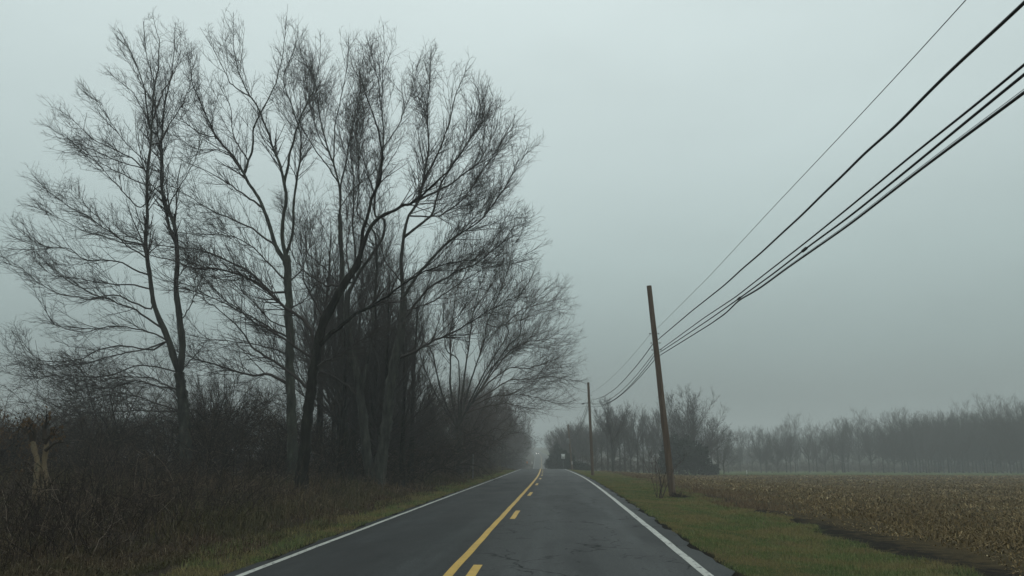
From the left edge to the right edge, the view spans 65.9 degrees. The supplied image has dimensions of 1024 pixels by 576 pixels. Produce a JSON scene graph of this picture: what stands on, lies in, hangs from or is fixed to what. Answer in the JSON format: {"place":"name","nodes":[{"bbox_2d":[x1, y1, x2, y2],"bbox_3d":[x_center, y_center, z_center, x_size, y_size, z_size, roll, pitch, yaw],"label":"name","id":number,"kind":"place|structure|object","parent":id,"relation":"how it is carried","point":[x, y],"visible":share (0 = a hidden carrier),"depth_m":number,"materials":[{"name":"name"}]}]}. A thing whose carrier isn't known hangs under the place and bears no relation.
{"place":"outdoors","nodes":[
{"label":"outdoors","id":0,"kind":"place"},
{"bbox_2d":[223,449,734,575],"bbox_3d":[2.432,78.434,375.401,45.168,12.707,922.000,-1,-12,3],"label":"road","id":1,"kind":"structure","parent":0,"point":[564,522],"depth_m":16.09,"materials":[{"name":"asphalt"}]},
{"bbox_2d":[236,461,534,575],"bbox_3d":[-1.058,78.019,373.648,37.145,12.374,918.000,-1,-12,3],"label":"white edge line","id":2,"kind":"object","parent":1,"relation":"on","point":[274,562],"visible":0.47,"depth_m":16.19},
{"bbox_2d":[443,455,541,575],"bbox_3d":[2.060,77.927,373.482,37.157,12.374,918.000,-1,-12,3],"label":"yellow solid line","id":3,"kind":"object","parent":1,"relation":"on","point":[457,564],"visible":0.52,"depth_m":15.83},
{"bbox_2d":[544,453,712,575],"bbox_3d":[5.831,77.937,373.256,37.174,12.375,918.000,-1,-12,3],"label":"white edge line","id":4,"kind":"object","parent":1,"relation":"on","point":[692,562],"visible":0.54,"depth_m":16.19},
{"bbox_2d":[0,447,1023,575],"bbox_3d":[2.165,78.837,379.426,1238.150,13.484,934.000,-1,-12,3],"label":"ground","id":5,"kind":"structure","parent":0,"point":[929,551],"depth_m":19.23,"materials":[{"name":"plant"}]},
{"bbox_2d":[6,406,68,508],"bbox_3d":[-12.542,4.597,20.823,1.658,2.967,0.575,-1,-12,3],"label":"broken stump","id":6,"kind":"object","parent":5,"relation":"on","point":[33,445],"visible":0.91,"depth_m":20.82,"materials":[{"name":"brown wood"}]},
{"bbox_2d":[0,384,77,465],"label":"shrub","id":7,"kind":"object","parent":5,"relation":"on","point":[33,416],"visible":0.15,"depth_m":38.47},
{"bbox_2d":[0,406,95,470],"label":"shrub","id":8,"kind":"object","parent":5,"relation":"on","point":[41,433],"visible":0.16,"depth_m":35.70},
{"bbox_2d":[0,384,104,476],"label":"shrub","id":9,"kind":"object","parent":5,"relation":"on","point":[13,451],"visible":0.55,"depth_m":31.33,"materials":[{"name":"brown plant"}]},
{"bbox_2d":[0,395,117,455],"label":"shrub","id":10,"kind":"object","parent":5,"relation":"on","point":[57,420],"visible":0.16,"depth_m":45.13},
{"bbox_2d":[0,370,126,460],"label":"shrub","id":11,"kind":"object","parent":5,"relation":"on","point":[50,409],"visible":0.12,"depth_m":49.05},
{"bbox_2d":[0,410,157,473],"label":"shrub","id":12,"kind":"object","parent":5,"relation":"on","point":[94,441],"visible":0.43,"depth_m":33.32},
{"bbox_2d":[0,382,170,464],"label":"shrub","id":13,"kind":"object","parent":5,"relation":"on","point":[76,428],"visible":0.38,"depth_m":36.88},
{"bbox_2d":[13,407,160,461],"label":"shrub","id":14,"kind":"object","parent":5,"relation":"on","point":[90,434],"visible":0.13,"depth_m":44.16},
{"bbox_2d":[3,311,209,448],"bbox_3d":[-26.008,7.142,51.486,13.282,10.020,12.923,3,-12,-16],"label":"shrub","id":15,"kind":"object","parent":5,"relation":"on","point":[95,391],"visible":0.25,"depth_m":50.34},
{"bbox_2d":[0,7,224,476],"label":"bare tree","id":16,"kind":"object","parent":5,"relation":"on","point":[183,403],"visible":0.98,"depth_m":38.01,"materials":[{"name":"brown plant"}]},
{"bbox_2d":[29,329,225,458],"bbox_3d":[-20.921,6.464,43.075,10.127,7.640,9.854,6,-13,-25],"label":"shrub","id":17,"kind":"object","parent":5,"relation":"on","point":[104,425],"visible":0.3,"depth_m":42.28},
{"bbox_2d":[88,389,238,465],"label":"shrub","id":18,"kind":"object","parent":5,"relation":"on","point":[150,426],"visible":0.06,"depth_m":49.13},
{"bbox_2d":[87,380,283,474],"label":"shrub","id":19,"kind":"object","parent":5,"relation":"on","point":[148,432],"visible":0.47,"depth_m":40.55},
{"bbox_2d":[107,345,286,475],"bbox_3d":[-14.940,6.345,40.095,8.725,6.582,8.489,-7,-14,29],"label":"shrub","id":20,"kind":"object","parent":5,"relation":"on","point":[210,420],"visible":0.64,"depth_m":39.32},
{"bbox_2d":[143,375,255,453],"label":"bare tree","id":21,"kind":"object","parent":5,"relation":"on","point":[192,401],"visible":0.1,"depth_m":52.60,"materials":[{"name":"brown plant"}]},
{"bbox_2d":[97,329,305,464],"bbox_3d":[-18.859,7.070,49.805,12.336,9.565,12.678,4,-13,-19],"label":"shrub","id":22,"kind":"object","parent":5,"relation":"on","point":[149,354],"visible":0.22,"depth_m":48.64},
{"bbox_2d":[77,5,344,479],"bbox_3d":[-14.125,-2.820,38.065,13.032,24.835,5.467,-1,-12,3],"label":"bare tree","id":23,"kind":"object","parent":5,"relation":"on","point":[289,382],"visible":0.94,"depth_m":38.57,"materials":[{"name":"brown plant"}]},
{"bbox_2d":[126,396,311,477],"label":"shrub","id":24,"kind":"object","parent":5,"relation":"on","point":[219,447],"visible":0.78,"depth_m":35.83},
{"bbox_2d":[155,353,283,447],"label":"shrub","id":25,"kind":"object","parent":5,"relation":"on","point":[218,388],"visible":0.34,"depth_m":47.40,"materials":[{"name":"brown plant"}]},
{"bbox_2d":[136,376,334,466],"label":"shrub","id":26,"kind":"object","parent":5,"relation":"on","point":[262,410],"visible":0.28,"depth_m":43.90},
{"bbox_2d":[0,435,501,575],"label":"undergrowth","id":27,"kind":"object","parent":5,"relation":"on","point":[116,508],"visible":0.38,"depth_m":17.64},
{"bbox_2d":[0,456,514,575],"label":"dead grass","id":28,"kind":"structure","parent":5,"relation":"on","point":[67,565],"depth_m":17.52,"materials":[{"name":"plant"}]},
{"bbox_2d":[206,418,349,477],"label":"shrub","id":29,"kind":"object","parent":5,"relation":"on","point":[264,453],"visible":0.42,"depth_m":37.98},
{"bbox_2d":[229,391,336,467],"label":"shrub","id":30,"kind":"object","parent":5,"relation":"on","point":[276,415],"visible":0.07,"depth_m":49.38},
{"bbox_2d":[224,406,359,472],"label":"shrub","id":31,"kind":"object","parent":5,"relation":"on","point":[279,448],"visible":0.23,"depth_m":43.86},
{"bbox_2d":[80,44,514,493],"bbox_3d":[-9.035,-1.284,30.960,18.514,19.213,5.478,-1,-12,3],"label":"bare tree","id":32,"kind":"object","parent":5,"relation":"on","point":[319,339],"visible":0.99,"depth_m":30.41,"materials":[{"name":"brown plant"}]},
{"bbox_2d":[226,352,396,472],"bbox_3d":[-11.001,6.935,43.387,9.620,7.258,9.361,0,-12,0],"label":"shrub","id":33,"kind":"object","parent":5,"relation":"on","point":[285,431],"visible":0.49,"depth_m":42.29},
{"bbox_2d":[247,18,401,477],"bbox_3d":[-10.788,-3.119,45.226,9.399,28.228,4.946,-1,-12,3],"label":"bare tree","id":34,"kind":"object","parent":5,"relation":"on","point":[320,108],"visible":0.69,"depth_m":46.15,"materials":[{"name":"brown plant"}]},
{"bbox_2d":[272,191,389,472],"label":"bare tree","id":35,"kind":"object","parent":5,"relation":"on","point":[314,316],"visible":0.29,"depth_m":49.86,"materials":[{"name":"brown plant"}]},
{"bbox_2d":[151,470,514,575],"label":"grass strip","id":36,"kind":"object","parent":5,"relation":"on","point":[444,491],"depth_m":16.76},
{"bbox_2d":[237,369,428,467],"bbox_3d":[-10.617,9.165,49.902,12.972,7.698,11.437,-5,-13,21],"label":"shrub","id":37,"kind":"object","parent":5,"relation":"on","point":[325,419],"visible":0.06,"depth_m":48.79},
{"bbox_2d":[244,233,423,466],"bbox_3d":[-10.570,4.512,53.182,13.333,16.545,9.565,-4,-13,18],"label":"bare tree","id":38,"kind":"object","parent":5,"relation":"on","point":[283,375],"visible":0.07,"depth_m":52.28,"materials":[{"name":"brown plant"}]},
{"bbox_2d":[252,389,419,482],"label":"shrub","id":39,"kind":"object","parent":5,"relation":"on","point":[326,459],"visible":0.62,"depth_m":39.67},
{"bbox_2d":[258,16,431,480],"bbox_3d":[-8.252,-2.585,41.039,8.865,25.815,4.673,2,-12,-10],"label":"bare tree","id":40,"kind":"object","parent":5,"relation":"on","point":[358,392],"visible":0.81,"depth_m":41.20,"materials":[{"name":"brown plant"}]},
{"bbox_2d":[319,253,377,479],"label":"bare tree","id":41,"kind":"object","parent":5,"relation":"on","point":[343,393],"visible":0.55,"depth_m":40.39,"materials":[{"name":"brown plant"}]},
{"bbox_2d":[257,206,455,473],"bbox_3d":[-9.765,3.518,46.562,9.087,15.718,12.667,-7,-14,29],"label":"bare tree","id":42,"kind":"object","parent":5,"relation":"on","point":[336,318],"visible":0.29,"depth_m":45.01,"materials":[{"name":"brown plant"}]},
{"bbox_2d":[275,287,460,461],"bbox_3d":[-7.817,5.325,42.751,11.058,11.107,10.164,-1,-12,6],"label":"shrub","id":43,"kind":"object","parent":5,"relation":"on","point":[376,409],"visible":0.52,"depth_m":41.15,"materials":[{"name":"brown plant"}]},
{"bbox_2d":[345,220,396,470],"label":"bare tree","id":44,"kind":"object","parent":5,"relation":"on","point":[358,308],"visible":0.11,"depth_m":49.88,"materials":[{"name":"brown plant"}]},
{"bbox_2d":[293,241,459,407],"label":"bare tree","id":45,"kind":"object","parent":5,"relation":"on","point":[396,319],"visible":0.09,"depth_m":53.47,"materials":[{"name":"brown plant"}]},
{"bbox_2d":[282,383,471,481],"bbox_3d":[-9.008,8.828,46.779,11.737,6.965,10.348,-3,-12,13],"label":"shrub","id":46,"kind":"object","parent":5,"relation":"on","point":[335,436],"visible":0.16,"depth_m":46.80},
{"bbox_2d":[341,209,419,463],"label":"bare tree","id":47,"kind":"object","parent":5,"relation":"on","point":[368,301],"visible":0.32,"depth_m":44.01,"materials":[{"name":"brown plant"}]},
{"bbox_2d":[297,321,466,451],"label":"bare tree","id":48,"kind":"object","parent":5,"relation":"on","point":[394,446],"visible":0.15,"depth_m":44.99,"materials":[{"name":"brown plant"}]},
{"bbox_2d":[350,246,441,410],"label":"bare tree","id":49,"kind":"object","parent":5,"relation":"on","point":[387,354],"visible":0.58,"depth_m":41.07,"materials":[{"name":"brown plant"}]},
{"bbox_2d":[374,281,437,486],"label":"bare tree","id":50,"kind":"object","parent":5,"relation":"on","point":[402,439],"visible":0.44,"depth_m":41.66,"materials":[{"name":"brown plant"}]},
{"bbox_2d":[348,376,472,457],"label":"bare tree","id":51,"kind":"object","parent":5,"relation":"on","point":[419,443],"visible":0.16,"depth_m":50.22,"materials":[{"name":"brown plant"}]},
{"bbox_2d":[398,271,446,484],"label":"bare tree","id":52,"kind":"object","parent":5,"relation":"on","point":[412,409],"visible":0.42,"depth_m":47.22,"materials":[{"name":"brown plant"}]},
{"bbox_2d":[405,384,468,463],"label":"bare tree","id":53,"kind":"object","parent":5,"relation":"on","point":[427,434],"visible":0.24,"depth_m":56.76,"materials":[{"name":"brown plant"}]},
{"bbox_2d":[393,370,498,467],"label":"shrub","id":54,"kind":"object","parent":5,"relation":"on","point":[455,382],"visible":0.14,"depth_m":58.01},
{"bbox_2d":[396,406,506,480],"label":"shrub","id":55,"kind":"object","parent":5,"relation":"on","point":[456,452],"visible":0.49,"depth_m":55.21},
{"bbox_2d":[355,37,552,488],"bbox_3d":[-2.869,-1.908,38.317,9.776,23.159,5.428,-1,-12,3],"label":"bare tree","id":56,"kind":"object","parent":5,"relation":"on","point":[385,427],"visible":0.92,"depth_m":38.27,"materials":[{"name":"brown plant"}]},
{"bbox_2d":[416,421,496,478],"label":"shrub","id":57,"kind":"object","parent":5,"relation":"on","point":[476,471],"visible":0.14,"depth_m":58.83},
{"bbox_2d":[441,371,487,455],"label":"bare tree","id":58,"kind":"object","parent":5,"relation":"on","point":[465,385],"visible":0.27,"depth_m":79.68,"materials":[{"name":"brown plant"}]},
{"bbox_2d":[439,366,509,471],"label":"bare tree","id":59,"kind":"object","parent":5,"relation":"on","point":[478,411],"visible":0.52,"depth_m":72.98,"materials":[{"name":"brown plant"}]},
{"bbox_2d":[435,361,517,464],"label":"bare tree","id":60,"kind":"object","parent":5,"relation":"on","point":[496,413],"visible":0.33,"depth_m":90.61,"materials":[{"name":"brown plant"}]},
{"bbox_2d":[429,419,538,470],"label":"shrub","id":61,"kind":"object","parent":5,"relation":"on","point":[474,453],"visible":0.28,"depth_m":64.29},
{"bbox_2d":[431,380,544,468],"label":"shrub","id":62,"kind":"object","parent":5,"relation":"on","point":[486,425],"visible":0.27,"depth_m":72.02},
{"bbox_2d":[396,228,590,475],"bbox_3d":[-2.065,4.901,62.095,16.601,20.138,6.715,-1,-12,3],"label":"bare tree","id":63,"kind":"object","parent":5,"relation":"on","point":[505,323],"visible":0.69,"depth_m":62.16,"materials":[{"name":"brown plant"}]},
{"bbox_2d":[503,401,534,468],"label":"bare tree","id":64,"kind":"object","parent":5,"relation":"on","point":[516,438],"visible":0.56,"depth_m":168.01,"materials":[{"name":"grey plant"}]},
{"bbox_2d":[546,442,567,468],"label":"evergreen tree","id":65,"kind":"object","parent":5,"relation":"on","point":[555,456],"visible":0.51,"depth_m":173.39,"materials":[{"name":"green plant"}]},
{"bbox_2d":[556,449,576,468],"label":"evergreen tree","id":66,"kind":"object","parent":5,"relation":"on","point":[564,463],"visible":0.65,"depth_m":167.21,"materials":[{"name":"green plant"}]},
{"bbox_2d":[555,420,597,460],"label":"bare tree","id":67,"kind":"object","parent":5,"relation":"on","point":[577,456],"visible":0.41,"depth_m":181.53,"materials":[{"name":"grey plant"}]},
{"bbox_2d":[581,382,593,475],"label":"utility pole","id":68,"kind":"object","parent":5,"relation":"on","point":[590,434],"visible":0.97,"depth_m":77.35,"materials":[{"name":"brown wood"}]},
{"bbox_2d":[572,431,606,470],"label":"bare tree","id":69,"kind":"object","parent":5,"relation":"on","point":[594,449],"visible":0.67,"depth_m":167.55,"materials":[{"name":"grey plant"}]},
{"bbox_2d":[590,396,630,470],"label":"bare tree","id":70,"kind":"object","parent":5,"relation":"on","point":[609,427],"visible":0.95,"depth_m":124.90,"materials":[{"name":"grey plant"}]},
{"bbox_2d":[581,410,644,470],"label":"bare tree","id":71,"kind":"object","parent":5,"relation":"on","point":[616,446],"visible":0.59,"depth_m":155.14,"materials":[{"name":"grey plant"}]},
{"bbox_2d":[601,402,637,471],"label":"bare tree","id":72,"kind":"object","parent":5,"relation":"on","point":[619,443],"visible":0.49,"depth_m":151.37,"materials":[{"name":"grey plant"}]},
{"bbox_2d":[598,400,657,471],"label":"bare tree","id":73,"kind":"object","parent":5,"relation":"on","point":[630,450],"visible":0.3,"depth_m":158.84,"materials":[{"name":"grey plant"}]},
{"bbox_2d":[617,407,659,472],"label":"bare tree","id":74,"kind":"object","parent":5,"relation":"on","point":[634,434],"visible":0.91,"depth_m":150.86,"materials":[{"name":"grey plant"}]},
{"bbox_2d":[629,415,652,471],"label":"bare tree","id":75,"kind":"object","parent":5,"relation":"on","point":[647,445],"visible":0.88,"depth_m":151.13,"materials":[{"name":"grey plant"}]},
{"bbox_2d":[621,410,672,471],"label":"bare tree","id":76,"kind":"object","parent":5,"relation":"on","point":[648,452],"visible":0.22,"depth_m":170.69,"materials":[{"name":"grey plant"}]},
{"bbox_2d":[647,285,675,495],"bbox_3d":[7.432,5.141,39.275,1.081,10.759,0.350,-1,-12,3],"label":"utility pole","id":77,"kind":"object","parent":5,"relation":"on","point":[666,439],"visible":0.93,"depth_m":39.11,"materials":[{"name":"brown wood"}]},
{"bbox_2d":[572,0,965,424],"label":"overhead wire","id":78,"kind":"object","parent":77,"relation":"attached to","point":[842,133],"visible":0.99,"depth_m":12.79,"materials":[{"name":"metal"}]},
{"bbox_2d":[570,89,1023,438],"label":"overhead cable","id":79,"kind":"object","parent":77,"relation":"hanging from","point":[990,117],"visible":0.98,"depth_m":11.61,"materials":[{"name":"rubber"}]},
{"bbox_2d":[572,1,1023,432],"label":"overhead cable","id":80,"kind":"object","parent":77,"relation":"hanging from","point":[979,44],"visible":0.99,"depth_m":11.50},
{"bbox_2d":[575,73,1023,435],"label":"overhead cable","id":81,"kind":"object","parent":77,"relation":"hanging from","point":[1009,86],"visible":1,"depth_m":11.78,"materials":[{"name":"rubber"}]},
{"bbox_2d":[576,63,1023,431],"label":"overhead cable","id":82,"kind":"object","parent":77,"relation":"hanging from","point":[950,124],"visible":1,"depth_m":11.74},
{"bbox_2d":[635,410,688,454],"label":"bare tree","id":83,"kind":"object","parent":5,"relation":"on","point":[655,443],"visible":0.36,"depth_m":157.76,"materials":[{"name":"grey plant"}]},
{"bbox_2d":[635,450,693,497],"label":"sapling","id":84,"kind":"object","parent":5,"relation":"on","point":[661,485],"visible":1,"depth_m":35.98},
{"bbox_2d":[657,432,711,474],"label":"evergreen tree","id":85,"kind":"object","parent":5,"relation":"on","point":[698,457],"visible":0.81,"depth_m":134.51,"materials":[{"name":"green plant"}]},
{"bbox_2d":[649,381,746,469],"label":"bare tree","id":86,"kind":"object","parent":5,"relation":"on","point":[692,429],"visible":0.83,"depth_m":143.57,"materials":[{"name":"grey plant"}]},
{"bbox_2d":[705,430,736,473],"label":"bare tree","id":87,"kind":"object","parent":5,"relation":"on","point":[723,457],"visible":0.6,"depth_m":162.64,"materials":[{"name":"grey plant"}]},
{"bbox_2d":[600,470,869,511],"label":"tan weeds","id":88,"kind":"object","parent":5,"relation":"on","point":[716,493],"visible":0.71,"depth_m":38.55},
{"bbox_2d":[741,424,781,472],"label":"bare tree","id":89,"kind":"object","parent":5,"relation":"on","point":[760,452],"visible":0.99,"depth_m":213.41,"materials":[{"name":"grey plant"}]},
{"bbox_2d":[760,412,804,472],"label":"bare tree","id":90,"kind":"object","parent":5,"relation":"on","point":[791,442],"visible":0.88,"depth_m":221.59,"materials":[{"name":"grey plant"}]},
{"bbox_2d":[793,413,823,471],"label":"bare tree","id":91,"kind":"object","parent":5,"relation":"on","point":[808,444],"visible":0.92,"depth_m":222.51,"materials":[{"name":"grey plant"}]},
{"bbox_2d":[617,471,1023,575],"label":"crop stubble","id":92,"kind":"object","parent":5,"relation":"on","point":[957,535],"visible":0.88,"depth_m":36.65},
{"bbox_2d":[807,434,836,471],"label":"bare tree","id":93,"kind":"object","parent":5,"relation":"on","point":[819,458],"visible":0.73,"depth_m":224.30,"materials":[{"name":"grey plant"}]},
{"bbox_2d":[819,420,848,472],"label":"bare tree","id":94,"kind":"object","parent":5,"relation":"on","point":[830,444],"visible":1,"depth_m":215.44,"materials":[{"name":"grey plant"}]},
{"bbox_2d":[811,415,857,472],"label":"bare tree","id":95,"kind":"object","parent":5,"relation":"on","point":[842,451],"visible":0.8,"depth_m":222.25,"materials":[{"name":"grey plant"}]},
{"bbox_2d":[821,420,859,471],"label":"bare tree","id":96,"kind":"object","parent":5,"relation":"on","point":[848,454],"visible":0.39,"depth_m":230.02,"materials":[{"name":"grey plant"}]},
{"bbox_2d":[844,419,877,471],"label":"bare tree","id":97,"kind":"object","parent":5,"relation":"on","point":[859,455],"visible":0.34,"depth_m":236.41,"materials":[{"name":"grey plant"}]},
{"bbox_2d":[722,421,1021,464],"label":"distant wood","id":98,"kind":"object","parent":5,"relation":"on","point":[748,441],"visible":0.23,"depth_m":314.64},
{"bbox_2d":[848,405,902,472],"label":"bare tree","id":99,"kind":"object","parent":5,"relation":"on","point":[866,437],"visible":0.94,"depth_m":215.34,"materials":[{"name":"grey plant"}]},
{"bbox_2d":[867,423,913,472],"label":"bare tree","id":100,"kind":"object","parent":5,"relation":"on","point":[892,458],"visible":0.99,"depth_m":210.93,"materials":[{"name":"grey plant"}]},
{"bbox_2d":[870,407,913,467],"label":"bare tree","id":101,"kind":"object","parent":5,"relation":"on","point":[904,410],"visible":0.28,"depth_m":236.63,"materials":[{"name":"grey plant"}]},
{"bbox_2d":[878,410,929,472],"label":"bare tree","id":102,"kind":"object","parent":5,"relation":"on","point":[906,438],"visible":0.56,"depth_m":215.49,"materials":[{"name":"grey plant"}]},
{"bbox_2d":[895,420,925,472],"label":"bare tree","id":103,"kind":"object","parent":5,"relation":"on","point":[915,442],"visible":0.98,"depth_m":212.78,"materials":[{"name":"grey plant"}]},
{"bbox_2d":[944,413,986,472],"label":"bare tree","id":104,"kind":"object","parent":5,"relation":"on","point":[968,451],"visible":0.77,"depth_m":212.15,"materials":[{"name":"grey plant"}]},
{"bbox_2d":[939,399,996,471],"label":"bare tree","id":105,"kind":"object","parent":5,"relation":"on","point":[962,414],"visible":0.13,"depth_m":232.96,"materials":[{"name":"grey plant"}]},
{"bbox_2d":[948,410,1009,472],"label":"bare tree","id":106,"kind":"object","parent":5,"relation":"on","point":[972,439],"visible":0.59,"depth_m":213.00,"materials":[{"name":"grey plant"}]},
{"bbox_2d":[969,391,1023,472],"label":"bare tree","id":107,"kind":"object","parent":5,"relation":"on","point":[993,434],"visible":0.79,"depth_m":203.90,"materials":[{"name":"grey plant"}]},
{"bbox_2d":[984,398,1023,463],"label":"bare tree","id":108,"kind":"object","parent":5,"relation":"on","point":[1012,430],"visible":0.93,"depth_m":199.25,"materials":[{"name":"grey plant"}]},
{"bbox_2d":[990,392,1023,461],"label":"bare tree","id":109,"kind":"object","parent":5,"relation":"on","point":[1012,411],"visible":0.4,"depth_m":210.16,"materials":[{"name":"grey plant"}]},
{"bbox_2d":[0,0,1023,449],"label":"sky","id":110,"kind":"structure","parent":0,"point":[672,128],"materials":[{"name":"grey"}]},
{"bbox_2d":[568,469,984,575],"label":"verge grass","id":111,"kind":"structure","parent":0,"point":[708,506],"depth_m":18.16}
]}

